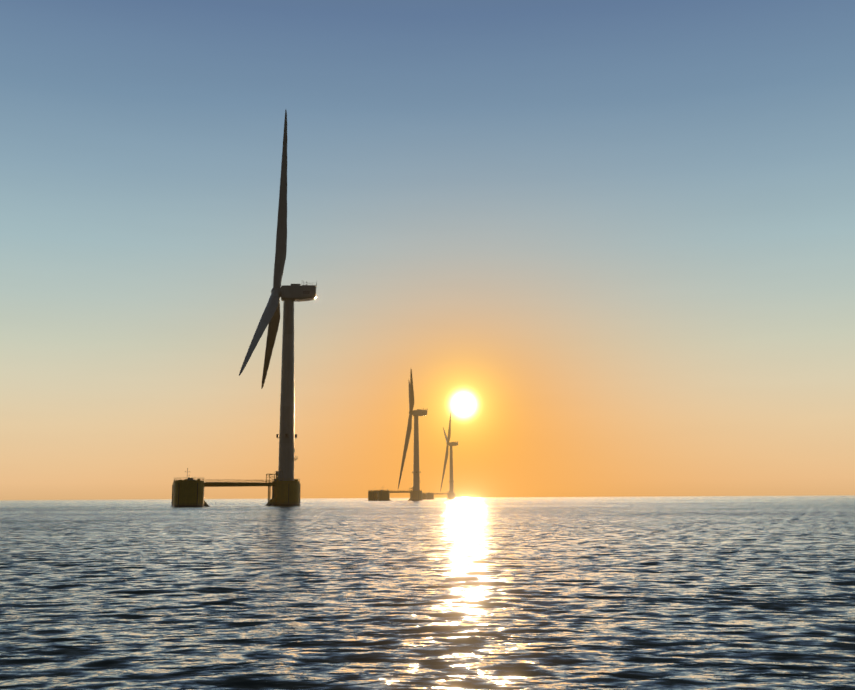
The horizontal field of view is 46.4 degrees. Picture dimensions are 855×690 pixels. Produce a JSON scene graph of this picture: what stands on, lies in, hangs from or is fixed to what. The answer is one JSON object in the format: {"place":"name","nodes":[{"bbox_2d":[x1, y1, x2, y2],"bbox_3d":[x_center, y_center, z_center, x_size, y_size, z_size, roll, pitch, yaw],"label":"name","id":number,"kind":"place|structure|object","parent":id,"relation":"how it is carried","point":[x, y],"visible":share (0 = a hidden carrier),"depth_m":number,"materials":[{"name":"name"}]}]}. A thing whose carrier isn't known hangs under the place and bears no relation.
{"place":"outdoors","nodes":[
{"label":"outdoors","id":0,"kind":"place"},
{"bbox_2d":[0,495,854,689],"bbox_3d":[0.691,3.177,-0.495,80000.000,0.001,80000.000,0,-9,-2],"label":"sea","id":1,"kind":"structure","parent":0,"point":[634,593],"depth_m":33.65,"materials":[{"name":"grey liquid"}]},
{"bbox_2d":[172,110,316,506],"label":"wind turbine","id":2,"kind":"object","parent":1,"relation":"on","point":[284,484],"visible":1,"depth_m":455.31,"materials":[{"name":"metal"}]},
{"bbox_2d":[368,369,427,500],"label":"wind turbine","id":3,"kind":"object","parent":1,"relation":"on","point":[384,495],"visible":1,"depth_m":1119.02,"materials":[{"name":"metal"}]},
{"bbox_2d":[422,412,457,498],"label":"wind turbine","id":4,"kind":"object","parent":1,"relation":"on","point":[450,494],"visible":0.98,"depth_m":1779.54,"materials":[{"name":"metal"}]},
{"bbox_2d":[0,0,854,499],"label":"sky","id":5,"kind":"structure","parent":0,"point":[613,241],"materials":[{"name":"blue"}]}
]}

